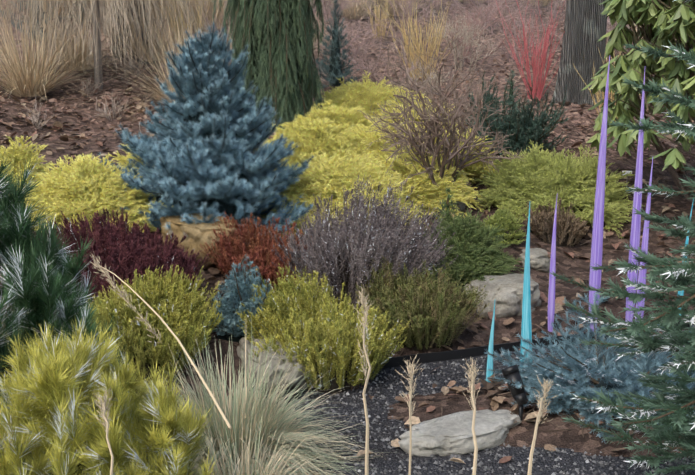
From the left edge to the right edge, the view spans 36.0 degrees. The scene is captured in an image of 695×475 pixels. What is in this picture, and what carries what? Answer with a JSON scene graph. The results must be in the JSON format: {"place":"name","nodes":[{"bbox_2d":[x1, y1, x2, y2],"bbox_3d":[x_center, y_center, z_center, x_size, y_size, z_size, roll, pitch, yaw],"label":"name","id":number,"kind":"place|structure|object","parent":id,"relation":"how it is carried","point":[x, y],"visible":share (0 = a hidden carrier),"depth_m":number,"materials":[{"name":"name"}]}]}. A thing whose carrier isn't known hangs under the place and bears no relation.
{"place":"outdoors","nodes":[
{"label":"outdoors","id":0,"kind":"place"},
{"bbox_2d":[0,0,694,469],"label":"ground","id":1,"kind":"structure","parent":0,"point":[570,436],"depth_m":6.60,"materials":[{"name":"brown soil"}]},
{"bbox_2d":[0,135,56,186],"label":"yellow shrub","id":2,"kind":"object","parent":1,"relation":"on","point":[16,153],"visible":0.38,"depth_m":5.72,"materials":[{"name":"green plant"}]},
{"bbox_2d":[0,0,77,43],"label":"grass","id":3,"kind":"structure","parent":1,"relation":"on","point":[37,18],"depth_m":9.49,"materials":[{"name":"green plant"}]},
{"bbox_2d":[22,94,58,129],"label":"dry plant","id":4,"kind":"object","parent":1,"relation":"on","point":[35,118],"visible":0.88,"depth_m":7.35,"materials":[{"name":"brown plant"}]},
{"bbox_2d":[1,226,85,271],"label":"burgundy heather plant","id":5,"kind":"object","parent":1,"relation":"on","point":[78,235],"visible":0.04,"depth_m":4.80,"materials":[{"name":"red plant"}]},
{"bbox_2d":[29,12,80,49],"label":"shrub","id":6,"kind":"object","parent":1,"relation":"on","point":[57,31],"depth_m":9.42,"materials":[{"name":"brown plant"}]},
{"bbox_2d":[14,0,100,18],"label":"tan grass","id":7,"kind":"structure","parent":1,"relation":"on","point":[59,8],"depth_m":10.87,"materials":[{"name":"beige plant"}]},
{"bbox_2d":[47,56,69,77],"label":"ornamental grass","id":8,"kind":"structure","parent":1,"relation":"on","point":[57,68],"depth_m":8.67,"materials":[{"name":"beige plant"}]},
{"bbox_2d":[0,0,128,101],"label":"tan grass","id":9,"kind":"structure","parent":1,"relation":"on","point":[27,87],"depth_m":8.08,"materials":[{"name":"beige plant"}]},
{"bbox_2d":[0,155,137,474],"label":"mugo pine shrub","id":10,"kind":"object","parent":1,"relation":"on","point":[42,290],"visible":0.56,"depth_m":3.17,"materials":[{"name":"green plant"}]},
{"bbox_2d":[71,0,90,24],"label":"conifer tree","id":11,"kind":"object","parent":1,"relation":"on","point":[81,23],"depth_m":10.83,"materials":[{"name":"plant"}]},
{"bbox_2d":[29,8,135,71],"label":"tan grass","id":12,"kind":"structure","parent":1,"relation":"on","point":[79,59],"depth_m":8.70,"materials":[{"name":"beige plant"}]},
{"bbox_2d":[80,78,101,96],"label":"dry plant","id":13,"kind":"object","parent":1,"relation":"on","point":[89,88],"depth_m":8.28,"materials":[{"name":"plant"}]},
{"bbox_2d":[19,153,172,234],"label":"yellow shrub","id":14,"kind":"object","parent":1,"relation":"on","point":[87,186],"visible":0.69,"depth_m":5.37,"materials":[{"name":"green plant"}]},
{"bbox_2d":[100,0,111,37],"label":"ornamental grass","id":15,"kind":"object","parent":1,"relation":"on","point":[105,18],"depth_m":10.18,"materials":[{"name":"beige plant"}]},
{"bbox_2d":[0,0,217,91],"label":"weeping bare tree","id":16,"kind":"object","parent":1,"relation":"on","point":[96,17],"depth_m":8.23,"materials":[{"name":"beige plant"}]},
{"bbox_2d":[92,91,129,120],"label":"dry plant","id":17,"kind":"object","parent":1,"relation":"on","point":[106,111],"depth_m":7.81,"materials":[{"name":"brown plant"}]},
{"bbox_2d":[0,319,226,474],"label":"yellow pine shrub","id":18,"kind":"object","parent":1,"relation":"on","point":[54,408],"visible":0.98,"depth_m":2.87,"materials":[{"name":"yellow plant"}]},
{"bbox_2d":[35,207,208,305],"bbox_3d":[-1.024,0.106,4.754,0.803,0.409,0.733,0,15,2],"label":"burgundy shrub","id":19,"kind":"object","parent":1,"relation":"on","point":[145,251],"visible":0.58,"depth_m":4.68,"materials":[{"name":"red plant"}]},
{"bbox_2d":[106,143,154,175],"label":"yellow shrub","id":20,"kind":"object","parent":1,"relation":"on","point":[122,159],"visible":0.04,"depth_m":5.88,"materials":[{"name":"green plant"}]},
{"bbox_2d":[111,0,155,64],"bbox_3d":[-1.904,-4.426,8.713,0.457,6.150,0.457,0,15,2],"label":"grass","id":21,"kind":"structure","parent":1,"relation":"on","point":[122,39],"depth_m":9.28,"materials":[{"name":"brown plant"}]},
{"bbox_2d":[112,47,155,77],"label":"ornamental grass","id":22,"kind":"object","parent":1,"relation":"on","point":[128,64],"depth_m":8.91,"materials":[{"name":"beige plant"}]},
{"bbox_2d":[73,0,204,66],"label":"tan grass","id":23,"kind":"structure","parent":1,"relation":"on","point":[164,40],"depth_m":9.25,"materials":[{"name":"beige plant"}]},
{"bbox_2d":[69,0,233,119],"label":"tan grass","id":24,"kind":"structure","parent":1,"relation":"on","point":[166,69],"depth_m":8.09,"materials":[{"name":"beige plant"}]},
{"bbox_2d":[82,265,223,381],"bbox_3d":[-0.834,0.320,4.245,0.683,0.395,0.637,0,15,2],"label":"green shrub","id":25,"kind":"object","parent":1,"relation":"on","point":[176,309],"visible":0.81,"depth_m":4.15,"materials":[{"name":"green plant"}]},
{"bbox_2d":[162,50,180,81],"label":"ornamental grass","id":26,"kind":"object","parent":1,"relation":"on","point":[165,68],"depth_m":8.72,"materials":[{"name":"beige plant"}]},
{"bbox_2d":[149,0,216,18],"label":"tan grass","id":27,"kind":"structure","parent":1,"relation":"on","point":[169,9],"depth_m":10.92,"materials":[{"name":"beige plant"}]},
{"bbox_2d":[165,0,209,52],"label":"ornamental grass","id":28,"kind":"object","parent":1,"relation":"on","point":[198,21],"depth_m":9.64,"materials":[{"name":"beige plant"}]},
{"bbox_2d":[155,0,235,28],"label":"tan grass","id":29,"kind":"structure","parent":1,"relation":"on","point":[210,5],"depth_m":10.68,"materials":[{"name":"beige plant"}]},
{"bbox_2d":[160,213,236,268],"bbox_3d":[-0.725,0.031,5.264,0.475,0.265,0.275,12,19,38],"label":"tan rock","id":30,"kind":"object","parent":1,"relation":"on","point":[198,234],"visible":0.42,"depth_m":5.12,"materials":[{"name":"beige stone"}]},
{"bbox_2d":[97,21,315,245],"bbox_3d":[-0.751,-0.553,5.575,1.259,1.102,1.224,0,15,2],"label":"blue spruce tree","id":31,"kind":"object","parent":1,"relation":"on","point":[204,159],"visible":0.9,"depth_m":5.41,"materials":[{"name":"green plant"}]},
{"bbox_2d":[178,9,236,64],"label":"tan grass","id":32,"kind":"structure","parent":1,"relation":"on","point":[222,33],"depth_m":9.27,"materials":[{"name":"beige plant"}]},
{"bbox_2d":[194,0,233,41],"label":"ornamental grass","id":33,"kind":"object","parent":1,"relation":"on","point":[217,19],"depth_m":9.99,"materials":[{"name":"beige plant"}]},
{"bbox_2d":[204,255,273,342],"bbox_3d":[-0.442,0.255,4.450,0.324,0.368,0.322,0,15,2],"label":"dwarf blue spruce","id":34,"kind":"object","parent":1,"relation":"on","point":[239,292],"visible":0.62,"depth_m":4.38,"materials":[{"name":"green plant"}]},
{"bbox_2d":[200,211,317,295],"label":"red shrub","id":35,"kind":"object","parent":1,"relation":"on","point":[259,253],"visible":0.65,"depth_m":5.04,"materials":[{"name":"red plant"}]},
{"bbox_2d":[144,318,384,474],"bbox_3d":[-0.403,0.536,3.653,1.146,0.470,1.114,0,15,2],"label":"fescue grass","id":36,"kind":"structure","parent":1,"relation":"on","point":[237,411],"depth_m":3.67,"materials":[{"name":"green plant"}]},
{"bbox_2d":[211,0,324,133],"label":"weeping conifer","id":37,"kind":"object","parent":1,"relation":"on","point":[291,46],"depth_m":7.38,"materials":[{"name":"green plant"}]},
{"bbox_2d":[236,333,310,392],"bbox_3d":[-0.292,0.514,4.301,0.241,0.182,0.401,-10,18,-34],"label":"boulder","id":38,"kind":"object","parent":1,"relation":"on","point":[240,349],"visible":0.4,"depth_m":4.18,"materials":[{"name":"grey stone"}]},
{"bbox_2d":[231,0,349,48],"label":"tan grass","id":39,"kind":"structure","parent":1,"relation":"on","point":[319,28],"depth_m":9.86,"materials":[{"name":"beige plant"}]},
{"bbox_2d":[260,114,363,169],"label":"yellow shrub","id":40,"kind":"object","parent":1,"relation":"on","point":[314,136],"visible":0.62,"depth_m":6.49,"materials":[{"name":"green plant"}]},
{"bbox_2d":[311,33,330,61],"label":"bare shrub","id":41,"kind":"object","parent":1,"relation":"on","point":[316,43],"depth_m":9.49,"materials":[{"name":"plant"}]},
{"bbox_2d":[235,263,409,393],"bbox_3d":[-0.093,0.363,4.397,0.707,0.460,0.702,0,15,2],"label":"green shrub","id":42,"kind":"object","parent":1,"relation":"on","point":[328,339],"visible":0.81,"depth_m":4.27,"materials":[{"name":"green plant"}]},
{"bbox_2d":[89,251,558,474],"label":"dry grass stalks","id":43,"kind":"object","parent":1,"relation":"on","point":[104,407],"visible":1,"depth_m":1.25,"materials":[{"name":"beige plant"}]},
{"bbox_2d":[293,99,377,133],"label":"yellow shrub","id":44,"kind":"object","parent":1,"relation":"on","point":[345,115],"visible":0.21,"depth_m":7.37,"materials":[{"name":"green plant"}]},
{"bbox_2d":[314,0,360,89],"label":"conifer tree","id":45,"kind":"object","parent":1,"relation":"on","point":[334,62],"depth_m":8.78,"materials":[{"name":"green plant"}]},
{"bbox_2d":[310,0,372,21],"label":"ornamental grass","id":46,"kind":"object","parent":1,"relation":"on","point":[345,4],"depth_m":12.02,"materials":[{"name":"beige plant"}]},
{"bbox_2d":[260,136,424,236],"bbox_3d":[-0.053,-0.286,5.954,0.979,0.522,1.060,0,15,2],"label":"yellow shrub","id":47,"kind":"object","parent":1,"relation":"on","point":[329,177],"visible":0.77,"depth_m":5.80,"materials":[{"name":"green plant"}]},
{"bbox_2d":[0,64,694,423],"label":"leaf litter leaves","id":48,"kind":"object","parent":1,"relation":"on","point":[496,402],"visible":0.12,"depth_m":6.45,"materials":[{"name":"brown plant"}]},
{"bbox_2d":[0,37,694,437],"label":"litter twigs","id":49,"kind":"object","parent":1,"relation":"on","point":[112,85],"visible":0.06,"depth_m":6.64,"materials":[{"name":"brown wood"}]},
{"bbox_2d":[0,0,694,160],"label":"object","id":50,"kind":"object","parent":1,"relation":"on","point":[55,101],"depth_m":9.77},
{"bbox_2d":[319,11,385,58],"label":"shrub","id":51,"kind":"object","parent":1,"relation":"on","point":[354,39],"depth_m":10.44,"materials":[{"name":"brown plant"}]},
{"bbox_2d":[324,0,383,19],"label":"tan grass","id":52,"kind":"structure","parent":1,"relation":"on","point":[354,12],"depth_m":12.66,"materials":[{"name":"beige plant"}]},
{"bbox_2d":[269,174,457,313],"bbox_3d":[0.074,0.035,5.012,0.878,0.652,0.948,0,15,2],"label":"heather shrub","id":53,"kind":"object","parent":1,"relation":"on","point":[349,256],"visible":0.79,"depth_m":4.88,"materials":[{"name":"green plant"}]},
{"bbox_2d":[312,70,431,120],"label":"golden juniper shrub","id":54,"kind":"object","parent":1,"relation":"on","point":[357,95],"depth_m":7.96,"materials":[{"name":"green plant"}]},
{"bbox_2d":[365,0,389,9],"bbox_3d":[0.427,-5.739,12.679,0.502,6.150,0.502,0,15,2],"label":"grass","id":55,"kind":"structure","parent":1,"relation":"on","point":[375,5],"depth_m":13.24,"materials":[{"name":"plant"}]},
{"bbox_2d":[340,38,418,84],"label":"shrub","id":56,"kind":"object","parent":1,"relation":"on","point":[368,69],"depth_m":8.94,"materials":[{"name":"brown plant"}]},
{"bbox_2d":[364,0,396,38],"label":"ornamental grass","id":57,"kind":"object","parent":1,"relation":"on","point":[378,20],"depth_m":11.59,"materials":[{"name":"beige plant"}]},
{"bbox_2d":[344,0,453,16],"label":"shrub","id":58,"kind":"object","parent":1,"relation":"on","point":[390,9],"depth_m":12.65,"materials":[{"name":"beige plant"}]},
{"bbox_2d":[356,0,444,46],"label":"shrub","id":59,"kind":"object","parent":1,"relation":"on","point":[410,13],"depth_m":11.02,"materials":[{"name":"brown plant"}]},
{"bbox_2d":[342,118,475,183],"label":"golden juniper shrub","id":60,"kind":"object","parent":1,"relation":"on","point":[362,132],"visible":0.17,"depth_m":6.64,"materials":[{"name":"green plant"}]},
{"bbox_2d":[366,91,457,131],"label":"golden juniper shrub","id":61,"kind":"object","parent":1,"relation":"on","point":[390,121],"depth_m":7.61,"materials":[{"name":"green plant"}]},
{"bbox_2d":[353,255,488,352],"bbox_3d":[0.323,0.284,4.711,0.586,0.416,0.497,0,15,2],"label":"shrub","id":62,"kind":"object","parent":1,"relation":"on","point":[433,311],"visible":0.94,"depth_m":4.63,"materials":[{"name":"green plant"}]},
{"bbox_2d":[386,0,456,81],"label":"yellow-twig shrub","id":63,"kind":"object","parent":1,"relation":"on","point":[418,52],"depth_m":9.71,"materials":[{"name":"yellow plant"}]},
{"bbox_2d":[364,143,486,218],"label":"golden juniper shrub","id":64,"kind":"object","parent":1,"relation":"on","point":[431,196],"visible":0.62,"depth_m":6.10,"materials":[{"name":"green plant"}]},
{"bbox_2d":[408,56,459,96],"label":"shrub","id":65,"kind":"object","parent":1,"relation":"on","point":[433,77],"depth_m":9.09,"materials":[{"name":"brown plant"}]},
{"bbox_2d":[357,27,525,191],"bbox_3d":[0.572,-0.657,6.107,0.997,1.063,1.204,-3,15,-11],"label":"bare shrub","id":66,"kind":"object","parent":1,"relation":"on","point":[435,125],"visible":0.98,"depth_m":6.13,"materials":[{"name":"brown plant"}]},
{"bbox_2d":[438,187,455,226],"bbox_3d":[0.515,-0.088,5.604,0.212,0.376,0.178,0,15,2],"label":"fir tree","id":67,"kind":"object","parent":1,"relation":"on","point":[449,197],"visible":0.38,"depth_m":5.58,"materials":[{"name":"green plant"}]},
{"bbox_2d":[424,0,469,16],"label":"shrub","id":68,"kind":"object","parent":1,"relation":"on","point":[442,7],"depth_m":12.96,"materials":[{"name":"brown plant"}]},
{"bbox_2d":[449,200,465,210],"bbox_3d":[0.626,-0.183,6.289,0.163,0.081,0.135,-13,20,-41],"label":"rock","id":69,"kind":"object","parent":1,"relation":"on","point":[461,205],"visible":0.17,"depth_m":6.23,"materials":[{"name":"grey stone"}]},
{"bbox_2d":[420,10,497,72],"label":"shrub","id":70,"kind":"object","parent":1,"relation":"on","point":[467,37],"depth_m":10.07,"materials":[{"name":"brown plant"}]},
{"bbox_2d":[398,409,521,456],"bbox_3d":[0.412,0.724,3.849,0.499,0.120,0.219,-8,17,-27],"label":"rock","id":71,"kind":"object","parent":1,"relation":"on","point":[449,434],"visible":0.88,"depth_m":3.78,"materials":[{"name":"grey stone"}]},
{"bbox_2d":[441,128,499,185],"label":"shrub","id":72,"kind":"object","parent":1,"relation":"on","point":[475,170],"visible":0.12,"depth_m":6.73,"materials":[{"name":"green plant"}]},
{"bbox_2d":[422,200,523,298],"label":"evergreen shrub","id":73,"kind":"object","parent":1,"relation":"on","point":[475,250],"visible":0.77,"depth_m":5.25,"materials":[{"name":"green plant"}]},
{"bbox_2d":[438,0,528,4],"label":"tan grass","id":74,"kind":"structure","parent":1,"relation":"on","point":[461,1],"depth_m":13.77,"materials":[{"name":"beige plant"}]},
{"bbox_2d":[432,0,536,63],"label":"bare shrub","id":75,"kind":"object","parent":1,"relation":"on","point":[469,23],"depth_m":10.42,"materials":[{"name":"brown plant"}]},
{"bbox_2d":[276,319,692,414],"bbox_3d":[0.545,0.543,4.580,2.303,0.095,0.393,-9,18,-31],"label":"garden edging","id":76,"kind":"object","parent":1,"relation":"in","point":[443,355],"visible":0.29,"depth_m":4.61,"materials":[{"name":"black plastic"}]},
{"bbox_2d":[443,0,534,34],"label":"shrub","id":77,"kind":"object","parent":1,"relation":"on","point":[484,25],"depth_m":11.93,"materials":[{"name":"brown plant"}]},
{"bbox_2d":[486,301,494,381],"bbox_3d":[0.583,0.450,4.350,0.033,0.420,0.034,0,15,2],"label":"glass spike","id":78,"kind":"object","parent":1,"relation":"on","point":[489,358],"visible":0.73,"depth_m":4.34,"materials":[{"name":"teal glass"}]},
{"bbox_2d":[461,273,540,318],"bbox_3d":[0.748,0.298,5.117,0.379,0.202,0.301,-3,15,-13],"label":"boulder","id":79,"kind":"object","parent":1,"relation":"on","point":[505,293],"visible":0.75,"depth_m":5.01,"materials":[{"name":"grey stone"}]},
{"bbox_2d":[478,209,526,246],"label":"juniper shrub","id":80,"kind":"object","parent":1,"relation":"on","point":[506,218],"visible":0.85,"depth_m":5.72,"materials":[{"name":"green plant"}]},
{"bbox_2d":[451,0,563,63],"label":"shrub","id":81,"kind":"object","parent":1,"relation":"on","point":[514,29],"depth_m":10.82,"materials":[{"name":"brown plant"}]},
{"bbox_2d":[501,70,520,106],"bbox_3d":[1.345,-1.206,8.828,0.229,0.369,0.217,0,15,2],"label":"small conifer","id":82,"kind":"object","parent":1,"relation":"on","point":[511,82],"depth_m":8.81,"materials":[{"name":"green plant"}]},
{"bbox_2d":[501,364,526,420],"bbox_3d":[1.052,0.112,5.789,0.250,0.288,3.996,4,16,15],"label":"landscape spotlight","id":83,"kind":"object","parent":1,"relation":"on","point":[519,395],"visible":0.73,"depth_m":3.90,"materials":[{"name":"black metal"}]},
{"bbox_2d":[464,70,568,158],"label":"evergreen shrub","id":84,"kind":"object","parent":1,"relation":"on","point":[520,125],"visible":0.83,"depth_m":7.12,"materials":[{"name":"green plant"}]},
{"bbox_2d":[486,0,565,20],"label":"shrub","id":85,"kind":"object","parent":1,"relation":"on","point":[556,5],"depth_m":13.18,"materials":[{"name":"brown plant"}]},
{"bbox_2d":[520,202,532,377],"bbox_3d":[0.736,0.250,4.323,0.056,0.819,0.056,0,15,2],"label":"glass spike","id":86,"kind":"object","parent":1,"relation":"on","point":[526,329],"visible":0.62,"depth_m":4.32,"materials":[{"name":"teal glass"}]},
{"bbox_2d":[496,0,564,99],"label":"red-twig dogwood","id":87,"kind":"object","parent":1,"relation":"on","point":[540,88],"depth_m":8.99,"materials":[{"name":"red plant"}]},
{"bbox_2d":[517,248,549,272],"bbox_3d":[0.978,0.127,5.600,0.157,0.120,0.195,-6,16,-20],"label":"rock","id":88,"kind":"object","parent":1,"relation":"on","point":[539,260],"visible":0.73,"depth_m":5.53,"materials":[{"name":"grey stone"}]},
{"bbox_2d":[515,0,562,6],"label":"tan grass","id":89,"kind":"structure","parent":1,"relation":"on","point":[547,2],"depth_m":14.13,"materials":[{"name":"beige plant"}]},
{"bbox_2d":[547,193,557,331],"bbox_3d":[0.925,0.145,4.808,0.032,0.700,0.033,0,15,2],"label":"glass spike","id":90,"kind":"object","parent":1,"relation":"on","point":[551,303],"visible":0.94,"depth_m":4.81,"materials":[{"name":"purple glass"}]},
{"bbox_2d":[522,198,589,247],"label":"shrub","id":91,"kind":"object","parent":1,"relation":"on","point":[573,231],"visible":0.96,"depth_m":5.91,"materials":[{"name":"brown plant"}]},
{"bbox_2d":[475,139,642,238],"bbox_3d":[1.241,-0.328,6.456,1.038,0.448,1.157,0,15,2],"label":"juniper shrub","id":92,"kind":"object","parent":1,"relation":"on","point":[533,179],"visible":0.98,"depth_m":6.26,"materials":[{"name":"green plant"}]},
{"bbox_2d":[551,0,606,105],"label":"tree trunk","id":93,"kind":"object","parent":1,"relation":"on","point":[585,36],"depth_m":8.72,"materials":[{"name":"grey plant"}]},
{"bbox_2d":[484,291,694,443],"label":"blue prostrate spruce","id":94,"kind":"object","parent":1,"relation":"on","point":[581,372],"visible":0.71,"depth_m":4.08,"materials":[{"name":"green plant"}]},
{"bbox_2d":[588,55,609,331],"bbox_3d":[1.119,-0.139,4.742,0.052,1.324,0.053,0,15,2],"label":"glass spike","id":95,"kind":"object","parent":1,"relation":"on","point":[597,243],"visible":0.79,"depth_m":4.73,"materials":[{"name":"purple glass"}]},
{"bbox_2d":[564,16,636,57],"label":"shrub","id":96,"kind":"object","parent":1,"relation":"on","point":[608,20],"depth_m":10.15,"materials":[{"name":"plant"}]},
{"bbox_2d":[574,39,639,134],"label":"shrub","id":97,"kind":"object","parent":1,"relation":"on","point":[603,97],"depth_m":8.13,"materials":[{"name":"red plant"}]},
{"bbox_2d":[549,0,694,474],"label":"fir tree","id":98,"kind":"object","parent":1,"relation":"on","point":[676,340],"visible":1,"depth_m":2.99,"materials":[{"name":"green plant"}]},
{"bbox_2d":[606,24,643,58],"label":"tan grass","id":99,"kind":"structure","parent":1,"relation":"on","point":[632,42],"depth_m":10.65,"materials":[{"name":"beige plant"}]},
{"bbox_2d":[606,22,653,76],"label":"bare shrub","id":100,"kind":"object","parent":1,"relation":"on","point":[614,24],"depth_m":9.25,"materials":[{"name":"brown plant"}]},
{"bbox_2d":[625,70,644,321],"bbox_3d":[1.302,-0.129,4.807,0.047,1.272,0.048,0,15,2],"label":"glass spike","id":101,"kind":"object","parent":1,"relation":"on","point":[635,226],"visible":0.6,"depth_m":4.80,"materials":[{"name":"purple glass"}]},
{"bbox_2d":[581,0,694,201],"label":"rhododendron shrub","id":102,"kind":"object","parent":1,"relation":"on","point":[665,21],"visible":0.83,"depth_m":5.96,"materials":[{"name":"green plant"}]},
{"bbox_2d":[635,157,652,334],"bbox_3d":[1.315,0.089,4.751,0.037,0.908,0.038,0,15,2],"label":"glass spike","id":103,"kind":"object","parent":1,"relation":"on","point":[642,272],"visible":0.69,"depth_m":4.73,"materials":[{"name":"purple glass"}]},
{"bbox_2d":[677,199,693,314],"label":"glass spike","id":104,"kind":"object","parent":1,"relation":"on","point":[686,242],"visible":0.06,"depth_m":5.02,"materials":[{"name":"teal glass"}]},
{"bbox_2d":[0,0,694,163],"label":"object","id":105,"kind":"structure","parent":0,"point":[36,0],"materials":[{"name":"brown plant"}]},
{"bbox_2d":[282,344,694,474],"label":"gravel path","id":106,"kind":"structure","parent":0,"point":[381,461],"depth_m":3.81,"materials":[{"name":"grey gravel"}]},
{"bbox_2d":[304,347,680,474],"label":"stray leaves","id":107,"kind":"object","parent":106,"relation":"on","point":[416,420],"visible":0.56,"depth_m":3.79,"materials":[{"name":"brown plant"}]}
]}

